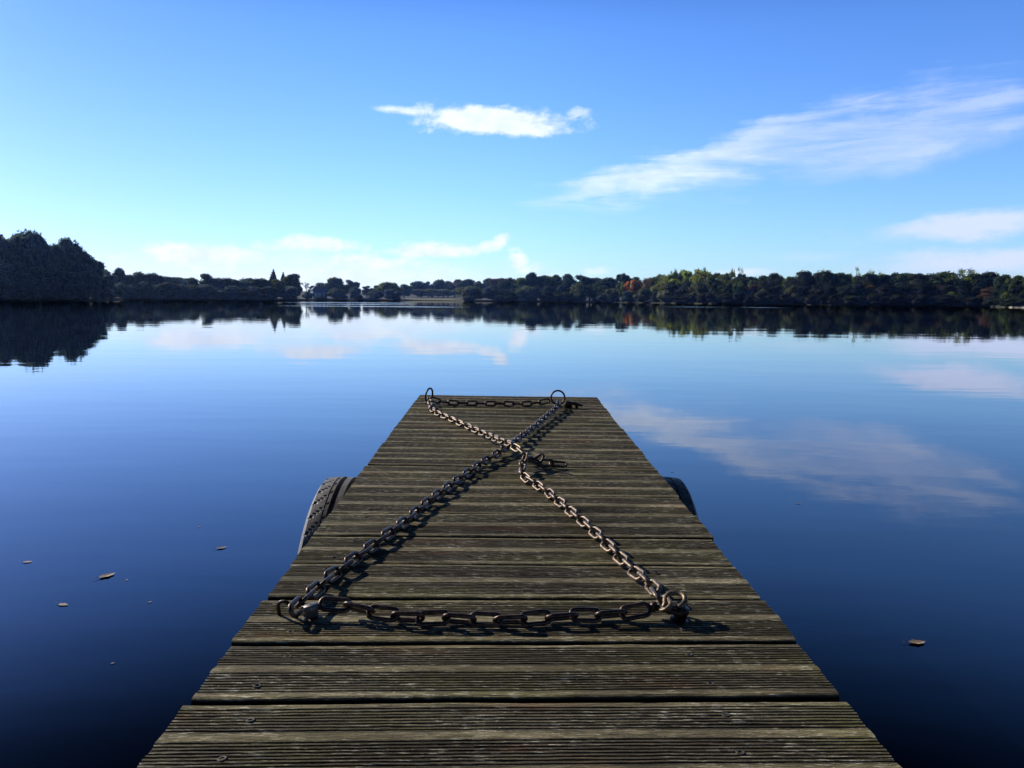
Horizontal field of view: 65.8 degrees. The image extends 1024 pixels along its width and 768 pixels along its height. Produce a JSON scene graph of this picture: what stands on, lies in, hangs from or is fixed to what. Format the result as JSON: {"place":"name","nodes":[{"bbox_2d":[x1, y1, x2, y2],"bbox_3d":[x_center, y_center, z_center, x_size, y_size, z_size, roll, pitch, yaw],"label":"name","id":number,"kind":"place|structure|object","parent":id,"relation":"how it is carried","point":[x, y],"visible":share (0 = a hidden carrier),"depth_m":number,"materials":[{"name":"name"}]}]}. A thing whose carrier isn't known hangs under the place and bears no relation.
{"place":"outdoors","nodes":[
{"label":"outdoors","id":0,"kind":"place"},
{"bbox_2d":[7,291,1008,306],"bbox_3d":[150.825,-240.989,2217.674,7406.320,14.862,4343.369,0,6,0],"label":"land","id":1,"kind":"structure","parent":0,"point":[455,298],"depth_m":237.63,"materials":[{"name":"green plant"}]},
{"bbox_2d":[0,233,13,265],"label":"broadleaf tree","id":2,"kind":"object","parent":1,"relation":"on","point":[4,256],"visible":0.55,"depth_m":123.25,"materials":[{"name":"green plant"}]},
{"bbox_2d":[5,237,32,264],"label":"broadleaf tree","id":3,"kind":"object","parent":1,"relation":"on","point":[14,251],"visible":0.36,"depth_m":125.17,"materials":[{"name":"green plant"}]},
{"bbox_2d":[10,228,49,271],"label":"broadleaf tree","id":4,"kind":"object","parent":1,"relation":"on","point":[31,242],"visible":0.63,"depth_m":127.16,"materials":[{"name":"green plant"}]},
{"bbox_2d":[39,283,58,298],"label":"shrub","id":5,"kind":"object","parent":1,"relation":"on","point":[45,291],"visible":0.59,"depth_m":123.85,"materials":[{"name":"green plant"}]},
{"bbox_2d":[40,240,64,272],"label":"broadleaf tree","id":6,"kind":"object","parent":1,"relation":"on","point":[51,263],"visible":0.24,"depth_m":129.41,"materials":[{"name":"green plant"}]},
{"bbox_2d":[45,282,72,299],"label":"shrub","id":7,"kind":"object","parent":1,"relation":"on","point":[61,291],"visible":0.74,"depth_m":125.32,"materials":[{"name":"green plant"}]},
{"bbox_2d":[50,243,71,271],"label":"broadleaf tree","id":8,"kind":"object","parent":1,"relation":"on","point":[65,263],"visible":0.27,"depth_m":131.86,"materials":[{"name":"green plant"}]},
{"bbox_2d":[58,237,83,273],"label":"broadleaf tree","id":9,"kind":"object","parent":1,"relation":"on","point":[72,251],"visible":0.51,"depth_m":133.73,"materials":[{"name":"green plant"}]},
{"bbox_2d":[76,248,102,276],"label":"broadleaf tree","id":10,"kind":"object","parent":1,"relation":"on","point":[86,260],"visible":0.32,"depth_m":135.44,"materials":[{"name":"green plant"}]},
{"bbox_2d":[92,257,105,276],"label":"broadleaf tree","id":11,"kind":"object","parent":1,"relation":"on","point":[100,266],"visible":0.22,"depth_m":138.53,"materials":[{"name":"green plant"}]},
{"bbox_2d":[103,269,118,292],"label":"broadleaf tree","id":12,"kind":"object","parent":1,"relation":"on","point":[112,279],"visible":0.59,"depth_m":176.21,"materials":[{"name":"green plant"}]},
{"bbox_2d":[112,267,128,283],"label":"broadleaf tree","id":13,"kind":"object","parent":1,"relation":"on","point":[119,273],"visible":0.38,"depth_m":206.75,"materials":[{"name":"green plant"}]},
{"bbox_2d":[129,271,145,285],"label":"broadleaf tree","id":14,"kind":"object","parent":1,"relation":"on","point":[138,276],"visible":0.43,"depth_m":210.48,"materials":[{"name":"green plant"}]},
{"bbox_2d":[137,281,154,297],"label":"shrub","id":15,"kind":"object","parent":1,"relation":"on","point":[148,291],"visible":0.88,"depth_m":203.89,"materials":[{"name":"green plant"}]},
{"bbox_2d":[145,272,164,285],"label":"broadleaf tree","id":16,"kind":"object","parent":1,"relation":"on","point":[153,278],"visible":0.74,"depth_m":212.23,"materials":[{"name":"green plant"}]},
{"bbox_2d":[154,281,180,298],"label":"shrub","id":17,"kind":"object","parent":1,"relation":"on","point":[169,289],"visible":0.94,"depth_m":208.21,"materials":[{"name":"green plant"}]},
{"bbox_2d":[181,284,204,298],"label":"shrub","id":18,"kind":"object","parent":1,"relation":"on","point":[192,291],"visible":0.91,"depth_m":212.12,"materials":[{"name":"green plant"}]},
{"bbox_2d":[198,284,217,298],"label":"shrub","id":19,"kind":"object","parent":1,"relation":"on","point":[208,290],"visible":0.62,"depth_m":215.01,"materials":[{"name":"green plant"}]},
{"bbox_2d":[211,288,228,298],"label":"shrub","id":20,"kind":"object","parent":1,"relation":"on","point":[221,292],"visible":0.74,"depth_m":216.19,"materials":[{"name":"green plant"}]},
{"bbox_2d":[221,278,240,286],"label":"broadleaf tree","id":21,"kind":"object","parent":1,"relation":"on","point":[227,282],"visible":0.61,"depth_m":225.41,"materials":[{"name":"green plant"}]},
{"bbox_2d":[223,285,247,299],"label":"shrub","id":22,"kind":"object","parent":1,"relation":"on","point":[234,292],"visible":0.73,"depth_m":218.82,"materials":[{"name":"green plant"}]},
{"bbox_2d":[251,278,271,287],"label":"broadleaf tree","id":23,"kind":"object","parent":1,"relation":"on","point":[262,282],"visible":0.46,"depth_m":230.13,"materials":[{"name":"green plant"}]},
{"bbox_2d":[269,279,286,298],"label":"broadleaf tree","id":24,"kind":"object","parent":1,"relation":"on","point":[279,284],"visible":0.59,"depth_m":230.46,"materials":[{"name":"green plant"}]},
{"bbox_2d":[278,286,300,299],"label":"shrub","id":25,"kind":"object","parent":1,"relation":"on","point":[288,292],"visible":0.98,"depth_m":227.72,"materials":[{"name":"green plant"}]},
{"bbox_2d":[283,273,302,295],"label":"broadleaf tree","id":26,"kind":"object","parent":1,"relation":"on","point":[293,280],"visible":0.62,"depth_m":235.44,"materials":[{"name":"green plant"}]},
{"bbox_2d":[310,284,327,298],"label":"house","id":27,"kind":"structure","parent":1,"relation":"on","point":[317,291],"depth_m":325.73,"materials":[{"name":"stone"}]},
{"bbox_2d":[323,277,344,291],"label":"broadleaf tree","id":28,"kind":"object","parent":1,"relation":"on","point":[333,282],"visible":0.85,"depth_m":337.88,"materials":[{"name":"green plant"}]},
{"bbox_2d":[325,288,348,298],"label":"shrub","id":29,"kind":"object","parent":1,"relation":"on","point":[336,293],"visible":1,"depth_m":324.32,"materials":[{"name":"green plant"}]},
{"bbox_2d":[349,287,362,298],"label":"shrub","id":30,"kind":"object","parent":1,"relation":"on","point":[354,292],"visible":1,"depth_m":329.60,"materials":[{"name":"green plant"}]},
{"bbox_2d":[367,290,384,299],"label":"shrub","id":31,"kind":"object","parent":1,"relation":"on","point":[374,294],"visible":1,"depth_m":331.17,"materials":[{"name":"green plant"}]},
{"bbox_2d":[375,282,400,293],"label":"broadleaf tree","id":32,"kind":"object","parent":1,"relation":"on","point":[383,287],"visible":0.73,"depth_m":343.81,"materials":[{"name":"green plant"}]},
{"bbox_2d":[383,289,402,300],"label":"shrub","id":33,"kind":"object","parent":1,"relation":"on","point":[394,294],"visible":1,"depth_m":333.32,"materials":[{"name":"green plant"}]},
{"bbox_2d":[415,289,448,296],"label":"broadleaf tree","id":34,"kind":"object","parent":1,"relation":"on","point":[437,291],"visible":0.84,"depth_m":487.81,"materials":[{"name":"green plant"}]},
{"bbox_2d":[454,279,475,287],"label":"broadleaf tree","id":35,"kind":"object","parent":1,"relation":"on","point":[466,282],"visible":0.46,"depth_m":442.21,"materials":[{"name":"green plant"}]},
{"bbox_2d":[456,286,484,300],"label":"shrub","id":36,"kind":"object","parent":1,"relation":"on","point":[470,293],"visible":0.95,"depth_m":345.19,"materials":[{"name":"green plant"}]},
{"bbox_2d":[481,285,500,300],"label":"shrub","id":37,"kind":"object","parent":1,"relation":"on","point":[490,291],"visible":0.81,"depth_m":342.55,"materials":[{"name":"green plant"}]},
{"bbox_2d":[515,286,537,301],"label":"shrub","id":38,"kind":"object","parent":1,"relation":"on","point":[526,293],"visible":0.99,"depth_m":335.89,"materials":[{"name":"green plant"}]},
{"bbox_2d":[524,272,539,286],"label":"broadleaf tree","id":39,"kind":"object","parent":1,"relation":"on","point":[530,277],"visible":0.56,"depth_m":351.52,"materials":[{"name":"green plant"}]},
{"bbox_2d":[534,275,552,288],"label":"broadleaf tree","id":40,"kind":"object","parent":1,"relation":"on","point":[542,279],"visible":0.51,"depth_m":350.46,"materials":[{"name":"green plant"}]},
{"bbox_2d":[536,290,551,300],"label":"shrub","id":41,"kind":"object","parent":1,"relation":"on","point":[543,295],"visible":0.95,"depth_m":333.92,"materials":[{"name":"green plant"}]},
{"bbox_2d":[544,274,561,289],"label":"broadleaf tree","id":42,"kind":"object","parent":1,"relation":"on","point":[554,281],"visible":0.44,"depth_m":348.80,"materials":[{"name":"green plant"}]},
{"bbox_2d":[554,292,575,301],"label":"shrub","id":43,"kind":"object","parent":1,"relation":"on","point":[567,296],"visible":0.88,"depth_m":329.65,"materials":[{"name":"green plant"}]},
{"bbox_2d":[558,274,576,287],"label":"broadleaf tree","id":44,"kind":"object","parent":1,"relation":"on","point":[568,280],"visible":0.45,"depth_m":345.34,"materials":[{"name":"green plant"}]},
{"bbox_2d":[569,283,588,300],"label":"shrub","id":45,"kind":"object","parent":1,"relation":"on","point":[579,290],"visible":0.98,"depth_m":329.05,"materials":[{"name":"green plant"}]},
{"bbox_2d":[592,277,619,297],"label":"broadleaf tree","id":46,"kind":"object","parent":1,"relation":"on","point":[609,282],"visible":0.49,"depth_m":331.86,"materials":[{"name":"green plant"}]},
{"bbox_2d":[605,288,619,301],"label":"shrub","id":47,"kind":"object","parent":1,"relation":"on","point":[612,294],"visible":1,"depth_m":316.69,"materials":[{"name":"green plant"}]},
{"bbox_2d":[612,273,631,291],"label":"broadleaf tree","id":48,"kind":"object","parent":1,"relation":"on","point":[622,277],"visible":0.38,"depth_m":328.54,"materials":[{"name":"green plant"}]},
{"bbox_2d":[621,291,635,301],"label":"shrub","id":49,"kind":"object","parent":1,"relation":"on","point":[628,296],"visible":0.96,"depth_m":307.25,"materials":[{"name":"green plant"}]},
{"bbox_2d":[629,279,641,294],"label":"broadleaf tree","id":50,"kind":"object","parent":1,"relation":"on","point":[635,287],"visible":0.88,"depth_m":306.49,"materials":[{"name":"red plant"}]},
{"bbox_2d":[633,288,652,301],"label":"shrub","id":51,"kind":"object","parent":1,"relation":"on","point":[643,295],"visible":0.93,"depth_m":298.38,"materials":[{"name":"green plant"}]},
{"bbox_2d":[642,277,655,300],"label":"broadleaf tree","id":52,"kind":"object","parent":1,"relation":"on","point":[649,282],"visible":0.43,"depth_m":307.47,"materials":[{"name":"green plant"}]},
{"bbox_2d":[650,274,668,293],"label":"broadleaf tree","id":53,"kind":"object","parent":1,"relation":"on","point":[662,282],"visible":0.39,"depth_m":295.70,"materials":[{"name":"green plant"}]},
{"bbox_2d":[664,281,678,295],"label":"broadleaf tree","id":54,"kind":"object","parent":1,"relation":"on","point":[670,287],"visible":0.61,"depth_m":282.21,"materials":[{"name":"green plant"}]},
{"bbox_2d":[666,269,689,287],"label":"broadleaf tree","id":55,"kind":"object","parent":1,"relation":"on","point":[676,278],"visible":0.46,"depth_m":287.63,"materials":[{"name":"green plant"}]},
{"bbox_2d":[674,280,691,294],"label":"broadleaf tree","id":56,"kind":"object","parent":1,"relation":"on","point":[683,289],"visible":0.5,"depth_m":276.46,"materials":[{"name":"green plant"}]},
{"bbox_2d":[688,281,708,295],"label":"broadleaf tree","id":57,"kind":"object","parent":1,"relation":"on","point":[696,288],"visible":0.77,"depth_m":267.29,"materials":[{"name":"green plant"}]},
{"bbox_2d":[691,270,710,287],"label":"broadleaf tree","id":58,"kind":"object","parent":1,"relation":"on","point":[698,276],"visible":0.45,"depth_m":270.46,"materials":[{"name":"green plant"}]},
{"bbox_2d":[701,272,720,286],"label":"broadleaf tree","id":59,"kind":"object","parent":1,"relation":"on","point":[708,280],"visible":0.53,"depth_m":266.47,"materials":[{"name":"green plant"}]},
{"bbox_2d":[705,291,721,303],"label":"shrub","id":60,"kind":"object","parent":1,"relation":"on","point":[710,296],"visible":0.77,"depth_m":254.39,"materials":[{"name":"green plant"}]},
{"bbox_2d":[714,292,733,302],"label":"shrub","id":61,"kind":"object","parent":1,"relation":"on","point":[725,297],"visible":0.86,"depth_m":250.41,"materials":[{"name":"green plant"}]},
{"bbox_2d":[717,282,733,293],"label":"broadleaf tree","id":62,"kind":"object","parent":1,"relation":"on","point":[727,287],"visible":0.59,"depth_m":256.28,"materials":[{"name":"green plant"}]},
{"bbox_2d":[730,292,747,302],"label":"shrub","id":63,"kind":"object","parent":1,"relation":"on","point":[739,297],"visible":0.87,"depth_m":248.18,"materials":[{"name":"green plant"}]},
{"bbox_2d":[732,281,746,293],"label":"broadleaf tree","id":64,"kind":"object","parent":1,"relation":"on","point":[739,287],"visible":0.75,"depth_m":251.66,"materials":[{"name":"green plant"}]},
{"bbox_2d":[752,292,773,302],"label":"shrub","id":65,"kind":"object","parent":1,"relation":"on","point":[760,297],"visible":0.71,"depth_m":241.09,"materials":[{"name":"green plant"}]},
{"bbox_2d":[758,272,782,287],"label":"broadleaf tree","id":66,"kind":"object","parent":1,"relation":"on","point":[774,279],"visible":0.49,"depth_m":249.38,"materials":[{"name":"green plant"}]},
{"bbox_2d":[783,285,802,302],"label":"shrub","id":67,"kind":"object","parent":1,"relation":"on","point":[793,290],"visible":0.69,"depth_m":234.87,"materials":[{"name":"green plant"}]},
{"bbox_2d":[786,270,814,286],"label":"broadleaf tree","id":68,"kind":"object","parent":1,"relation":"on","point":[803,279],"visible":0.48,"depth_m":239.53,"materials":[{"name":"green plant"}]},
{"bbox_2d":[804,294,820,303],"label":"shrub","id":69,"kind":"object","parent":1,"relation":"on","point":[810,299],"visible":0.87,"depth_m":228.12,"materials":[{"name":"green plant"}]},
{"bbox_2d":[803,285,826,295],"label":"broadleaf tree","id":70,"kind":"object","parent":1,"relation":"on","point":[817,290],"visible":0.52,"depth_m":231.80,"materials":[{"name":"green plant"}]},
{"bbox_2d":[812,270,837,286],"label":"broadleaf tree","id":71,"kind":"object","parent":1,"relation":"on","point":[826,277],"visible":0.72,"depth_m":234.58,"materials":[{"name":"green plant"}]},
{"bbox_2d":[832,272,850,287],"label":"broadleaf tree","id":72,"kind":"object","parent":1,"relation":"on","point":[840,278],"visible":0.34,"depth_m":232.52,"materials":[{"name":"green plant"}]},
{"bbox_2d":[836,285,852,296],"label":"broadleaf tree","id":73,"kind":"object","parent":1,"relation":"on","point":[843,291],"visible":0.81,"depth_m":225.09,"materials":[{"name":"green plant"}]},
{"bbox_2d":[846,283,868,296],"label":"broadleaf tree","id":74,"kind":"object","parent":1,"relation":"on","point":[857,289],"visible":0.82,"depth_m":222.70,"materials":[{"name":"green plant"}]},
{"bbox_2d":[850,273,888,287],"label":"broadleaf tree","id":75,"kind":"object","parent":1,"relation":"on","point":[868,279],"visible":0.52,"depth_m":226.19,"materials":[{"name":"green plant"}]},
{"bbox_2d":[864,293,881,305],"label":"shrub","id":76,"kind":"object","parent":1,"relation":"on","point":[873,298],"visible":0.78,"depth_m":215.98,"materials":[{"name":"green plant"}]},
{"bbox_2d":[870,284,897,295],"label":"broadleaf tree","id":77,"kind":"object","parent":1,"relation":"on","point":[885,290],"visible":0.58,"depth_m":218.81,"materials":[{"name":"green plant"}]},
{"bbox_2d":[884,294,907,304],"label":"shrub","id":78,"kind":"object","parent":1,"relation":"on","point":[897,299],"visible":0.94,"depth_m":212.56,"materials":[{"name":"green plant"}]},
{"bbox_2d":[896,273,930,293],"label":"broadleaf tree","id":79,"kind":"object","parent":1,"relation":"on","point":[913,280],"visible":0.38,"depth_m":219.14,"materials":[{"name":"green plant"}]},
{"bbox_2d":[908,294,931,304],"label":"shrub","id":80,"kind":"object","parent":1,"relation":"on","point":[919,299],"visible":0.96,"depth_m":208.75,"materials":[{"name":"green plant"}]},
{"bbox_2d":[914,283,936,296],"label":"broadleaf tree","id":81,"kind":"object","parent":1,"relation":"on","point":[926,289],"visible":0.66,"depth_m":213.38,"materials":[{"name":"green plant"}]},
{"bbox_2d":[935,294,962,304],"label":"shrub","id":82,"kind":"object","parent":1,"relation":"on","point":[945,299],"visible":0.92,"depth_m":206.10,"materials":[{"name":"green plant"}]},
{"bbox_2d":[930,271,969,288],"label":"broadleaf tree","id":83,"kind":"object","parent":1,"relation":"on","point":[953,282],"visible":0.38,"depth_m":215.51,"materials":[{"name":"green plant"}]},
{"bbox_2d":[954,285,972,297],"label":"broadleaf tree","id":84,"kind":"object","parent":1,"relation":"on","point":[961,290],"visible":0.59,"depth_m":207.75,"materials":[{"name":"green plant"}]},
{"bbox_2d":[943,268,984,285],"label":"broadleaf tree","id":85,"kind":"object","parent":1,"relation":"on","point":[961,272],"visible":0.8,"depth_m":213.32,"materials":[{"name":"green plant"}]},
{"bbox_2d":[964,273,989,289],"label":"broadleaf tree","id":86,"kind":"object","parent":1,"relation":"on","point":[972,281],"visible":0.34,"depth_m":212.35,"materials":[{"name":"green plant"}]},
{"bbox_2d":[968,272,999,288],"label":"broadleaf tree","id":87,"kind":"object","parent":1,"relation":"on","point":[989,276],"visible":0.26,"depth_m":211.29,"materials":[{"name":"green plant"}]},
{"bbox_2d":[992,274,1010,296],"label":"broadleaf tree","id":88,"kind":"object","parent":1,"relation":"on","point":[998,282],"visible":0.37,"depth_m":189.82,"materials":[{"name":"green plant"}]},
{"bbox_2d":[999,275,1023,297],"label":"broadleaf tree","id":89,"kind":"object","parent":1,"relation":"on","point":[1014,281],"visible":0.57,"depth_m":172.69,"materials":[{"name":"green plant"}]},
{"bbox_2d":[1004,298,1023,305],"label":"shrub","id":90,"kind":"object","parent":1,"relation":"on","point":[1016,302],"visible":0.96,"depth_m":163.34,"materials":[{"name":"green plant"}]},
{"bbox_2d":[0,300,1023,767],"bbox_3d":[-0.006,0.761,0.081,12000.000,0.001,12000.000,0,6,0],"label":"lake water","id":91,"kind":"structure","parent":0,"point":[850,478],"depth_m":3.70,"materials":[{"name":"blue liquid"}]},
{"bbox_2d":[137,395,901,767],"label":"jetty","id":92,"kind":"object","parent":91,"relation":"in","point":[729,675],"visible":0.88,"depth_m":1.07,"materials":[{"name":"wood"}]},
{"bbox_2d":[302,602,322,622],"bbox_3d":[-0.287,0.329,1.136,0.028,0.026,0.028,-9,1,-1],"label":"bolt","id":93,"kind":"object","parent":92,"relation":"attached to","point":[311,612],"visible":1,"depth_m":1.13,"materials":[{"name":"metal"}]},
{"bbox_2d":[297,477,355,554],"bbox_3d":[-0.483,0.570,2.284,0.182,0.600,0.600,5,7,-1],"label":"tyre","id":94,"kind":"object","parent":92,"relation":"hanging from","point":[330,493],"visible":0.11,"depth_m":2.13,"materials":[{"name":"rubber"}]},
{"bbox_2d":[288,400,560,618],"bbox_3d":[-0.064,0.200,2.128,0.048,0.064,2.108,2,6,14],"label":"chain","id":95,"kind":"object","parent":92,"relation":"on","point":[401,521],"visible":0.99,"depth_m":1.53,"materials":[{"name":"metal"}]},
{"bbox_2d":[318,596,651,627],"bbox_3d":[-0.037,0.329,1.138,0.486,0.030,0.052,1,7,-1],"label":"chain","id":96,"kind":"object","parent":92,"relation":"on","point":[499,619],"visible":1,"depth_m":1.13,"materials":[{"name":"metal"}]},
{"bbox_2d":[429,396,549,406],"bbox_3d":[-0.088,0.071,3.165,0.486,0.042,0.036,0,6,-4],"label":"chain","id":97,"kind":"object","parent":92,"relation":"on","point":[495,403],"visible":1,"depth_m":3.16,"materials":[{"name":"metal"}]},
{"bbox_2d":[528,456,567,467],"bbox_3d":[0.092,0.207,2.106,0.112,0.034,0.032,-1,6,-13],"label":"chain","id":98,"kind":"object","parent":92,"relation":"on","point":[552,461],"visible":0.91,"depth_m":2.11,"materials":[{"name":"metal"}]},
{"bbox_2d":[427,399,672,612],"bbox_3d":[-0.020,0.198,2.150,0.100,0.072,2.085,-1,6,-16],"label":"chain","id":99,"kind":"object","parent":92,"relation":"on","point":[650,590],"visible":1,"depth_m":1.65,"materials":[{"name":"metal"}]},
{"bbox_2d":[650,590,687,616],"bbox_3d":[0.234,0.322,1.168,0.048,0.016,0.051,6,32,31],"label":"shackle","id":100,"kind":"object","parent":92,"relation":"on","point":[655,606],"visible":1,"depth_m":1.16,"materials":[{"name":"metal"}]},
{"bbox_2d":[670,604,689,624],"bbox_3d":[0.246,0.338,1.157,0.028,0.026,0.028,9,13,-2],"label":"bolt","id":101,"kind":"object","parent":92,"relation":"attached to","point":[678,620],"visible":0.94,"depth_m":1.15,"materials":[{"name":"metal"}]},
{"bbox_2d":[663,477,698,518],"bbox_3d":[0.444,0.581,2.385,0.172,0.600,0.600,-2,7,0],"label":"tyre","id":102,"kind":"object","parent":92,"relation":"hanging from","point":[679,487],"visible":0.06,"depth_m":2.27,"materials":[{"name":"rubber"}]},
{"bbox_2d":[0,0,1023,291],"label":"sky","id":103,"kind":"structure","parent":0,"point":[370,143],"materials":[{"name":"blue"}]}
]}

